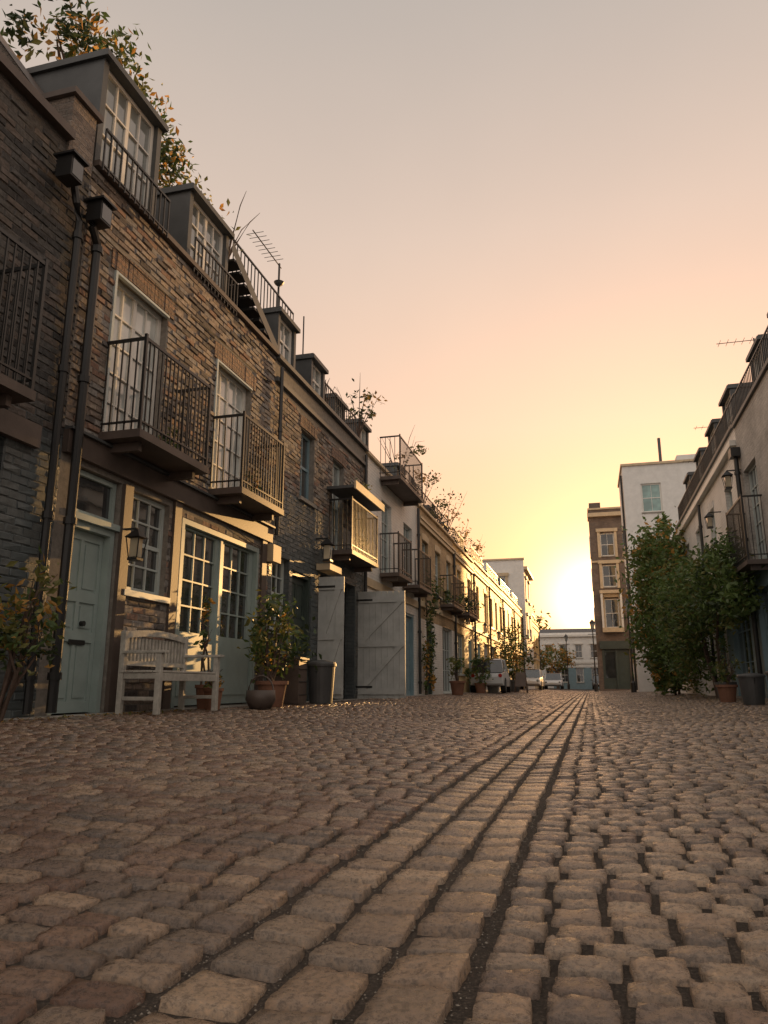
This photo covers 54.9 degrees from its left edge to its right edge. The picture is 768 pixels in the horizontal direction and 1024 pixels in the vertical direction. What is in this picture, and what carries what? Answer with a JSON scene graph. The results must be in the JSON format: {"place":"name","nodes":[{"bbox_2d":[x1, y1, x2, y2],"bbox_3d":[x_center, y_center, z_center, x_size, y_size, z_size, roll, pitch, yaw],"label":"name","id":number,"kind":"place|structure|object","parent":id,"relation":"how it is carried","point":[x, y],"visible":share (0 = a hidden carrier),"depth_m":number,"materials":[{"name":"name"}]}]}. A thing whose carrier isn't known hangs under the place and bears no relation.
{"place":"outdoors","nodes":[
{"label":"outdoors","id":0,"kind":"place"},
{"bbox_2d":[98,333,284,521],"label":"balcony","id":1,"kind":"structure","parent":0,"point":[139,442],"depth_m":9.01,"materials":[{"name":"black metal"}]},
{"bbox_2d":[227,242,278,348],"bbox_3d":[-2.303,-3.507,12.529,0.360,1.150,1.980,-4,-14,15],"label":"roof stair","id":2,"kind":"object","parent":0,"point":[237,265],"visible":0.49,"depth_m":12.29,"materials":[{"name":"metal"}]},
{"bbox_2d":[226,239,293,320],"bbox_3d":[-2.452,-3.656,13.095,0.200,1.800,4.116,-4,-14,15],"label":"roof railing","id":3,"kind":"object","parent":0,"point":[261,274],"visible":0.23,"depth_m":13.60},
{"bbox_2d":[237,587,321,706],"bbox_3d":[-1.495,1.972,10.866,1.316,1.717,1.306,6,-15,-25],"label":"potted shrub","id":4,"kind":"object","parent":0,"point":[260,638],"visible":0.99,"depth_m":10.68,"materials":[{"name":"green plant"}]},
{"bbox_2d":[259,306,348,420],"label":"dormers","id":5,"kind":"object","parent":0,"point":[311,369],"visible":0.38,"depth_m":14.23,"materials":[{"name":"paint"}]},
{"bbox_2d":[246,230,304,353],"bbox_3d":[-2.248,-4.079,15.018,0.429,2.500,2.033,-5,-14,19],"label":"tv aerial","id":6,"kind":"object","parent":5,"relation":"attached to","point":[278,283],"visible":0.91,"depth_m":15.32,"materials":[{"name":"black metal"}]},
{"bbox_2d":[0,689,767,1023],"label":"cobblestone road","id":7,"kind":"structure","parent":0,"point":[74,791],"depth_m":1.93,"materials":[{"name":"stone"}]},
{"bbox_2d":[115,630,223,714],"bbox_3d":[-2.355,1.786,8.300,0.550,0.900,1.320,-4,-14,15],"label":"park bench","id":8,"kind":"object","parent":7,"relation":"on","point":[162,654],"visible":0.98,"depth_m":8.15,"materials":[{"name":"grey wood"}]},
{"bbox_2d":[193,597,215,708],"bbox_3d":[-2.304,1.781,9.470,0.289,1.437,0.396,-4,-14,15],"label":"potted plant","id":9,"kind":"object","parent":7,"relation":"on","point":[199,688],"visible":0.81,"depth_m":9.47,"materials":[{"name":"green plant"}]},
{"bbox_2d":[245,675,275,708],"bbox_3d":[-1.641,2.398,9.851,0.400,0.435,0.394,-4,-14,15],"label":"wicker basket","id":10,"kind":"object","parent":7,"relation":"on","point":[260,699],"visible":0.98,"depth_m":9.69,"materials":[{"name":"wicker"}]},
{"bbox_2d":[307,660,335,703],"bbox_3d":[-1.062,2.870,12.506,0.504,0.714,0.504,10,-16,-36],"label":"dustbin","id":11,"kind":"object","parent":7,"relation":"on","point":[321,683],"visible":0.95,"depth_m":12.33,"materials":[{"name":"black metal"}]},
{"bbox_2d":[446,656,465,694],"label":"potted shrub","id":12,"kind":"object","parent":7,"relation":"on","point":[457,686],"visible":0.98,"depth_m":23.96,"materials":[{"name":"ceramic"}]},
{"bbox_2d":[463,653,493,692],"bbox_3d":[3.945,6.591,30.306,1.137,1.605,1.475,-11,-17,39],"label":"potted shrub","id":13,"kind":"object","parent":7,"relation":"on","point":[480,686],"visible":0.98,"depth_m":30.15,"materials":[{"name":"green plant"}]},
{"bbox_2d":[470,659,511,692],"bbox_3d":[4.623,7.087,31.960,1.745,1.405,3.025,-4,-14,15],"label":"parked car","id":14,"kind":"object","parent":7,"relation":"on","point":[499,673],"visible":0.74,"depth_m":30.79,"materials":[{"name":"silver paint"}]},
{"bbox_2d":[492,620,537,691],"bbox_3d":[6.665,7.528,38.921,2.810,3.756,3.151,-4,-14,15],"label":"potted tree","id":15,"kind":"object","parent":7,"relation":"on","point":[510,654],"visible":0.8,"depth_m":38.72,"materials":[{"name":"green plant"}]},
{"bbox_2d":[520,669,543,689],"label":"parked car","id":16,"kind":"object","parent":7,"relation":"on","point":[535,677],"visible":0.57,"depth_m":52.88,"materials":[{"name":"silver paint"}]},
{"bbox_2d":[708,637,736,699],"bbox_3d":[7.625,3.522,16.696,0.591,1.417,0.640,-4,-14,15],"label":"potted plant","id":17,"kind":"object","parent":7,"relation":"on","point":[723,641],"visible":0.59,"depth_m":16.69,"materials":[{"name":"green plant"}]},
{"bbox_2d":[713,655,744,701],"bbox_3d":[7.115,3.435,15.274,0.536,0.955,0.518,3,-14,-14],"label":"potted plant","id":18,"kind":"object","parent":7,"relation":"on","point":[726,692],"visible":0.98,"depth_m":15.20,"materials":[{"name":"green plant"}]},
{"bbox_2d":[737,673,765,704],"bbox_3d":[6.520,3.128,13.091,0.462,0.546,0.462,5,-14,-22],"label":"dustbin","id":19,"kind":"object","parent":7,"relation":"on","point":[752,687],"visible":1,"depth_m":12.93,"materials":[{"name":"black metal"}]},
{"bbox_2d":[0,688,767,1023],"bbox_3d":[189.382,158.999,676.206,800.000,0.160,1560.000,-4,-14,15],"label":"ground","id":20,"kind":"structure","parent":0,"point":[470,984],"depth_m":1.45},
{"bbox_2d":[0,546,75,721],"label":"climbing shrub","id":21,"kind":"object","parent":20,"relation":"on","point":[10,633],"visible":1,"depth_m":6.21,"materials":[{"name":"green plant"}]},
{"bbox_2d":[0,72,89,717],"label":"walls","id":22,"kind":"structure","parent":20,"relation":"on","point":[25,103],"depth_m":7.15,"materials":[{"name":"brick"}]},
{"bbox_2d":[0,408,41,448],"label":"lintel beam","id":23,"kind":"structure","parent":22,"relation":"attached to","point":[20,429],"depth_m":6.79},
{"bbox_2d":[0,227,48,408],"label":"balcony","id":24,"kind":"structure","parent":22,"relation":"attached to","point":[14,390],"depth_m":6.37,"materials":[{"name":"black metal"}]},
{"bbox_2d":[0,50,75,140],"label":"coping","id":25,"kind":"object","parent":22,"relation":"on","point":[19,81],"visible":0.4,"depth_m":7.27,"materials":[{"name":"stone"}]},
{"bbox_2d":[0,83,89,717],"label":"brickwork","id":26,"kind":"object","parent":22,"relation":"attached to","point":[30,190],"visible":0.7,"depth_m":7.11,"materials":[{"name":"brick"}]},
{"bbox_2d":[52,149,117,229],"bbox_3d":[-3.156,-3.334,7.734,0.330,0.425,0.740,-4,-14,15],"label":"rainwater hopper head","id":27,"kind":"object","parent":22,"relation":"attached to","point":[71,165],"visible":0.99,"depth_m":7.55,"materials":[{"name":"black metal"}]},
{"bbox_2d":[34,164,275,716],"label":"walls","id":28,"kind":"structure","parent":20,"relation":"on","point":[54,570],"depth_m":8.41,"materials":[{"name":"brick"}]},
{"bbox_2d":[45,222,102,712],"bbox_3d":[-3.103,-0.604,7.411,0.122,5.060,0.268,1,-13,-4],"label":"downpipe","id":29,"kind":"object","parent":28,"relation":"attached to","point":[54,676],"visible":1,"depth_m":7.42,"materials":[{"name":"black metal"}]},
{"bbox_2d":[46,469,119,715],"bbox_3d":[-3.173,0.817,7.729,0.220,2.500,0.870,-4,-14,15],"label":"door","id":30,"kind":"structure","parent":28,"relation":"attached to","point":[84,642],"depth_m":7.86,"materials":[{"name":"green paint"}]},
{"bbox_2d":[104,484,133,711],"bbox_3d":[-2.925,0.933,8.183,0.048,2.540,0.155,-4,-14,15],"label":"door post","id":31,"kind":"object","parent":28,"relation":"attached to","point":[119,598],"depth_m":8.15,"materials":[{"name":"wood"}]},
{"bbox_2d":[125,528,147,561],"bbox_3d":[-2.813,0.361,8.262,0.292,0.370,0.190,-4,-14,15],"label":"wall lantern","id":32,"kind":"object","parent":28,"relation":"attached to","point":[136,536],"depth_m":8.21,"materials":[{"name":"black metal"}]},
{"bbox_2d":[124,589,170,603],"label":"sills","id":33,"kind":"structure","parent":28,"relation":"attached to","point":[144,596],"depth_m":8.64,"materials":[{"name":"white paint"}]},
{"bbox_2d":[62,425,275,542],"bbox_3d":[-2.521,-0.180,9.851,0.108,0.270,5.100,-4,-14,15],"label":"timber band","id":34,"kind":"object","parent":28,"relation":"attached to","point":[129,467],"visible":1,"depth_m":9.03,"materials":[{"name":"wood"}]},
{"bbox_2d":[64,166,275,711],"bbox_3d":[-2.559,-0.408,9.915,0.032,5.898,5.096,-4,-14,15],"label":"brickwork","id":35,"kind":"object","parent":28,"relation":"attached to","point":[218,310],"visible":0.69,"depth_m":9.56,"materials":[{"name":"brown brick"}]},
{"bbox_2d":[100,270,252,595],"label":"windows","id":36,"kind":"structure","parent":28,"relation":"attached to","point":[132,315],"depth_m":9.08,"materials":[{"name":"white paint"}]},
{"bbox_2d":[111,247,255,391],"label":"lintels","id":37,"kind":"object","parent":28,"relation":"attached to","point":[131,273],"visible":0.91,"depth_m":9.36,"materials":[{"name":"brick"}]},
{"bbox_2d":[170,517,258,707],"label":"french doors","id":38,"kind":"structure","parent":28,"relation":"attached to","point":[220,569],"depth_m":10.55,"materials":[{"name":"green paint"}]},
{"bbox_2d":[161,501,267,709],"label":"timber posts","id":39,"kind":"object","parent":20,"relation":"on","point":[170,618],"visible":0.5,"depth_m":9.32,"materials":[{"name":"wood"}]},
{"bbox_2d":[3,689,523,720],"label":"kerb","id":40,"kind":"structure","parent":20,"relation":"on","point":[56,716],"depth_m":8.19,"materials":[{"name":"stone"}]},
{"bbox_2d":[22,186,82,713],"bbox_3d":[-3.223,-0.887,7.188,0.111,5.511,0.292,-2,-13,8],"label":"downpipe","id":41,"kind":"object","parent":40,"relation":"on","point":[47,517],"visible":0.88,"depth_m":7.25,"materials":[{"name":"black metal"}]},
{"bbox_2d":[274,657,308,703],"bbox_3d":[-1.518,2.709,11.900,0.510,0.720,0.410,-4,-14,15],"label":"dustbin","id":42,"kind":"object","parent":40,"relation":"on","point":[295,692],"visible":0.73,"depth_m":11.74,"materials":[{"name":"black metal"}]},
{"bbox_2d":[264,359,364,700],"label":"walls","id":43,"kind":"structure","parent":20,"relation":"on","point":[302,393],"depth_m":15.03,"materials":[{"name":"brick"}]},
{"bbox_2d":[290,571,309,700],"bbox_3d":[-1.614,2.256,13.364,0.170,2.290,0.950,-4,-14,15],"label":"door","id":44,"kind":"structure","parent":43,"relation":"attached to","point":[300,588],"depth_m":13.70,"materials":[{"name":"wood"}]},
{"bbox_2d":[264,387,364,696],"bbox_3d":[-1.169,1.006,14.836,0.024,5.332,5.496,-4,-14,15],"label":"brickwork","id":45,"kind":"object","parent":43,"relation":"attached to","point":[289,405],"visible":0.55,"depth_m":13.99,"materials":[{"name":"grey brick"}]},
{"bbox_2d":[270,433,359,628],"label":"windows","id":46,"kind":"structure","parent":43,"relation":"attached to","point":[277,578],"depth_m":14.39,"materials":[{"name":"glass"}]},
{"bbox_2d":[275,376,365,466],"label":"cornice","id":47,"kind":"structure","parent":43,"relation":"attached to","point":[316,417],"depth_m":14.94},
{"bbox_2d":[275,367,367,591],"bbox_3d":[-1.106,0.810,14.842,0.108,5.700,5.351,-3,-14,15],"label":"downpipe","id":48,"kind":"object","parent":43,"relation":"attached to","point":[280,430],"visible":0.37,"depth_m":12.86,"materials":[{"name":"black metal"}]},
{"bbox_2d":[276,354,368,450],"bbox_3d":[-1.292,-2.123,15.605,0.410,0.079,5.500,-4,-14,15],"label":"coping","id":49,"kind":"object","parent":43,"relation":"on","point":[295,374],"visible":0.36,"depth_m":14.89,"materials":[{"name":"stone"}]},
{"bbox_2d":[299,414,345,468],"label":"lintels","id":50,"kind":"object","parent":43,"relation":"attached to","point":[307,425],"visible":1,"depth_m":14.66,"materials":[{"name":"brick"}]},
{"bbox_2d":[316,576,344,698],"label":"stable gate","id":51,"kind":"structure","parent":43,"relation":"attached to","point":[330,645],"depth_m":14.05,"materials":[{"name":"grey wood"}]},
{"bbox_2d":[316,480,384,574],"bbox_3d":[-0.646,0.476,15.650,0.640,1.880,2.670,-4,-14,15],"label":"shelf canopy","id":52,"kind":"object","parent":43,"relation":"attached to","point":[362,495],"visible":0.95,"depth_m":15.47,"materials":[{"name":"paint"}]},
{"bbox_2d":[329,496,378,571],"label":"balcony","id":53,"kind":"structure","parent":43,"relation":"attached to","point":[358,561],"depth_m":15.65,"materials":[{"name":"metal"}]},
{"bbox_2d":[356,590,405,698],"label":"stable gate","id":54,"kind":"structure","parent":43,"relation":"attached to","point":[381,650],"depth_m":16.35,"materials":[{"name":"white wood"}]},
{"bbox_2d":[365,453,418,694],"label":"walls","id":55,"kind":"structure","parent":20,"relation":"on","point":[400,515],"depth_m":20.61,"materials":[{"name":"white paint"}]},
{"bbox_2d":[382,506,408,584],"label":"windows","id":56,"kind":"structure","parent":55,"relation":"attached to","point":[385,540],"depth_m":20.07,"materials":[{"name":"white paint"}]},
{"bbox_2d":[380,434,423,505],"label":"roof balcony","id":57,"kind":"structure","parent":55,"relation":"attached to","point":[402,490],"depth_m":20.28,"materials":[{"name":"black metal"}]},
{"bbox_2d":[379,531,431,597],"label":"balcony","id":58,"kind":"structure","parent":55,"relation":"attached to","point":[400,579],"depth_m":20.05,"materials":[{"name":"black metal"}]},
{"bbox_2d":[406,613,413,695],"bbox_3d":[0.168,3.729,19.732,0.170,2.350,4.800,-4,-14,15],"label":"door","id":59,"kind":"structure","parent":55,"relation":"attached to","point":[409,658],"depth_m":21.77,"materials":[{"name":"green paint"}]},
{"bbox_2d":[417,508,421,693],"bbox_3d":[1.083,2.656,22.709,0.112,5.700,0.112,-10,-17,37],"label":"downpipe","id":60,"kind":"object","parent":55,"relation":"attached to","point":[419,611],"visible":0.88,"depth_m":22.53,"materials":[{"name":"black metal"}]},
{"bbox_2d":[417,507,455,694],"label":"walls","id":61,"kind":"structure","parent":20,"relation":"on","point":[440,622],"depth_m":25.68,"materials":[{"name":"paint"}]},
{"bbox_2d":[422,543,449,692],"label":"windows","id":62,"kind":"structure","parent":61,"relation":"attached to","point":[446,655],"depth_m":27.28,"materials":[{"name":"glass"}]},
{"bbox_2d":[420,515,455,554],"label":"cornice","id":63,"kind":"structure","parent":61,"relation":"attached to","point":[432,531],"depth_m":25.95,"materials":[{"name":"paint"}]},
{"bbox_2d":[440,574,464,614],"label":"balcony","id":64,"kind":"structure","parent":61,"relation":"attached to","point":[454,608],"depth_m":26.84,"materials":[{"name":"black metal"}]},
{"bbox_2d":[421,570,485,694],"bbox_3d":[2.580,4.624,26.927,1.044,3.971,9.444,-4,-14,17],"label":"climbing plant","id":65,"kind":"object","parent":20,"relation":"on","point":[430,651],"visible":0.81,"depth_m":23.22,"materials":[{"name":"green plant"}]},
{"bbox_2d":[453,544,474,692],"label":"walls","id":66,"kind":"structure","parent":20,"relation":"on","point":[465,633],"depth_m":31.36,"materials":[{"name":"yellow brick"}]},
{"bbox_2d":[457,586,477,621],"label":"balcony","id":67,"kind":"structure","parent":66,"relation":"attached to","point":[471,615],"depth_m":30.26,"materials":[{"name":"black metal"}]},
{"bbox_2d":[472,563,489,658],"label":"walls","id":68,"kind":"structure","parent":20,"relation":"on","point":[482,640],"depth_m":36.70,"materials":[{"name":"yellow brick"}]},
{"bbox_2d":[488,577,503,690],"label":"walls","id":69,"kind":"structure","parent":20,"relation":"on","point":[496,609],"depth_m":42.47,"materials":[{"name":"paint"}]},
{"bbox_2d":[482,560,528,688],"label":"walls","id":70,"kind":"structure","parent":20,"relation":"on","point":[514,569],"depth_m":59.88,"materials":[{"name":"paint"}]},
{"bbox_2d":[523,560,534,688],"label":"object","id":71,"kind":"object","parent":20,"relation":"on","point":[528,608],"visible":0.15,"depth_m":61.94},
{"bbox_2d":[541,643,576,688],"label":"street tree","id":72,"kind":"object","parent":20,"relation":"on","point":[561,652],"visible":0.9,"depth_m":83.76,"materials":[{"name":"green plant"}]},
{"bbox_2d":[538,632,598,688],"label":"walls","id":73,"kind":"structure","parent":20,"relation":"on","point":[587,684],"depth_m":87.53,"materials":[{"name":"white paint"}]},
{"bbox_2d":[545,644,597,681],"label":"windows","id":74,"kind":"structure","parent":73,"relation":"attached to","point":[579,671],"depth_m":87.44,"materials":[{"name":"glass"}]},
{"bbox_2d":[588,508,631,690],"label":"walls","id":75,"kind":"structure","parent":20,"relation":"on","point":[595,523],"depth_m":56.81,"materials":[{"name":"brown brick"}]},
{"bbox_2d":[596,528,621,627],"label":"window surround","id":76,"kind":"object","parent":75,"relation":"attached to","point":[601,562],"visible":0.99,"depth_m":56.93,"materials":[{"name":"paint"}]},
{"bbox_2d":[600,533,619,627],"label":"windows","id":77,"kind":"structure","parent":75,"relation":"attached to","point":[612,615],"depth_m":56.88,"materials":[{"name":"glass"}]},
{"bbox_2d":[599,590,624,631],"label":"window frame","id":78,"kind":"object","parent":75,"relation":"attached to","point":[615,629],"depth_m":55.71,"materials":[{"name":"paint"}]},
{"bbox_2d":[599,641,630,688],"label":"shopfront","id":79,"kind":"object","parent":75,"relation":"attached to","point":[616,668],"visible":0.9,"depth_m":55.30,"materials":[{"name":"green wood"}]},
{"bbox_2d":[614,506,697,694],"bbox_3d":[9.998,3.074,26.733,3.131,7.346,6.790,-4,-14,15],"label":"ivy shrub","id":80,"kind":"object","parent":20,"relation":"on","point":[654,547],"visible":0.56,"depth_m":26.03,"materials":[{"name":"green plant"}]},
{"bbox_2d":[622,462,695,691],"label":"walls","id":81,"kind":"structure","parent":20,"relation":"on","point":[669,477],"depth_m":42.33,"materials":[{"name":"paint"}]},
{"bbox_2d":[640,483,662,511],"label":"windows","id":82,"kind":"structure","parent":81,"relation":"attached to","point":[651,495],"depth_m":42.54,"materials":[{"name":"white paint"}]},
{"bbox_2d":[642,527,767,698],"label":"ivy shrub","id":83,"kind":"object","parent":20,"relation":"on","point":[712,603],"visible":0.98,"depth_m":18.13,"materials":[{"name":"green plant"}]},
{"bbox_2d":[677,428,757,695],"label":"walls","id":84,"kind":"structure","parent":20,"relation":"on","point":[717,495],"depth_m":19.45,"materials":[{"name":"white paint"}]},
{"bbox_2d":[675,423,731,529],"bbox_3d":[9.683,-0.678,22.466,0.380,0.079,12.000,-4,-14,15],"label":"coping","id":85,"kind":"object","parent":84,"relation":"on","point":[722,443],"visible":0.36,"depth_m":20.47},
{"bbox_2d":[678,393,736,519],"bbox_3d":[9.655,-1.090,22.571,0.028,0.770,11.816,-4,-14,15],"label":"railing","id":86,"kind":"object","parent":85,"relation":"on","point":[683,504],"visible":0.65,"depth_m":20.96,"materials":[{"name":"black metal"}]},
{"bbox_2d":[674,440,735,541],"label":"cornice","id":87,"kind":"structure","parent":84,"relation":"attached to","point":[717,468],"depth_m":20.03,"materials":[{"name":"white paint"}]},
{"bbox_2d":[699,490,754,673],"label":"windows","id":88,"kind":"structure","parent":84,"relation":"attached to","point":[744,639],"depth_m":17.84,"materials":[{"name":"glass"}]},
{"bbox_2d":[734,369,767,697],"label":"walls","id":89,"kind":"structure","parent":20,"relation":"on","point":[751,431],"depth_m":15.29,"materials":[{"name":"white paint"}]},
{"bbox_2d":[725,494,767,579],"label":"balcony","id":90,"kind":"structure","parent":89,"relation":"attached to","point":[742,564],"depth_m":14.94,"materials":[{"name":"black metal"}]},
{"bbox_2d":[728,447,765,697],"bbox_3d":[7.829,1.222,15.939,0.197,5.400,0.300,-4,-14,15],"label":"downpipe","id":91,"kind":"object","parent":89,"relation":"attached to","point":[734,453],"visible":0.44,"depth_m":16.09,"materials":[{"name":"black metal"}]},
{"bbox_2d":[731,358,767,428],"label":"coping","id":92,"kind":"object","parent":89,"relation":"on","point":[751,391],"visible":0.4,"depth_m":14.84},
{"bbox_2d":[734,326,767,413],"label":"railing","id":93,"kind":"object","parent":92,"relation":"on","point":[749,368],"visible":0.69,"depth_m":15.26,"materials":[{"name":"black metal"}]},
{"bbox_2d":[748,462,767,644],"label":"windows","id":94,"kind":"structure","parent":89,"relation":"attached to","point":[753,481],"depth_m":15.59,"materials":[{"name":"glass"}]},
{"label":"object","id":95,"kind":"object","parent":20,"relation":"on","visible":0},
{"bbox_3d":[9.463,-4.318,8.743,6.700,1.300,15.500,-4,-14,15],"label":"roof","id":96,"kind":"object","parent":95,"relation":"on","visible":0},
{"bbox_2d":[745,313,767,383],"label":"dormers","id":97,"kind":"object","parent":96,"relation":"on","point":[753,347],"visible":0.22,"depth_m":15.67,"materials":[{"name":"stone"}]},
{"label":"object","id":98,"kind":"object","parent":20,"relation":"on","visible":0},
{"bbox_3d":[13.079,-1.483,21.704,6.700,1.500,12.000,-4,-14,15],"label":"roof","id":99,"kind":"object","parent":98,"relation":"on","visible":0},
{"bbox_2d":[683,382,751,492],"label":"dormers","id":100,"kind":"object","parent":99,"relation":"attached to","point":[729,391],"visible":0.24,"depth_m":20.34,"materials":[{"name":"stone"}]},
{"bbox_2d":[0,0,767,628],"label":"sky","id":101,"kind":"structure","parent":0,"point":[536,230],"materials":[{"name":"orange"}]},
{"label":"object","id":102,"kind":"object","parent":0,"visible":0},
{"bbox_2d":[0,34,103,176],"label":"party wall","id":103,"kind":"structure","parent":102,"relation":"on","point":[78,111],"depth_m":8.04,"materials":[{"name":"brown brick"}]},
{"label":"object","id":104,"kind":"object","parent":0,"visible":0},
{"bbox_2d":[0,0,212,204],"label":"roof tree","id":105,"kind":"object","parent":104,"relation":"on","point":[84,35],"visible":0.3,"depth_m":11.37,"materials":[{"name":"plant"}]},
{"bbox_2d":[92,159,279,355],"bbox_3d":[-2.687,-3.321,10.650,0.400,0.069,5.070,-4,-14,15],"label":"coping","id":106,"kind":"object","parent":104,"relation":"on","point":[179,250],"visible":0.36,"depth_m":9.96,"materials":[{"name":"stone"}]},
{"bbox_2d":[26,48,234,293],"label":"dormers","id":107,"kind":"object","parent":106,"relation":"on","point":[135,124],"visible":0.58,"depth_m":9.29,"materials":[{"name":"paint"}]},
{"bbox_2d":[101,128,238,315],"bbox_3d":[-2.696,-3.666,9.855,0.072,0.540,3.437,-3,-14,13],"label":"railing","id":108,"kind":"object","parent":106,"relation":"on","point":[130,156],"visible":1,"depth_m":9.16,"materials":[{"name":"black metal"}]},
{"bbox_3d":[-3.216,-0.831,21.856,6.700,0.900,5.800,-4,-14,15],"label":"roof","id":109,"kind":"object","parent":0,"visible":0},
{"bbox_2d":[337,378,386,435],"bbox_3d":[-0.545,-2.657,19.076,1.334,1.601,1.656,-4,-14,15],"label":"roof garden plant","id":110,"kind":"object","parent":109,"relation":"on","point":[361,413],"visible":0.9,"depth_m":19.03,"materials":[{"name":"green plant"}]},
{"bbox_2d":[345,418,398,475],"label":"dormers","id":111,"kind":"object","parent":109,"relation":"on","point":[364,434],"visible":0.13,"depth_m":19.53,"materials":[{"name":"stone"}]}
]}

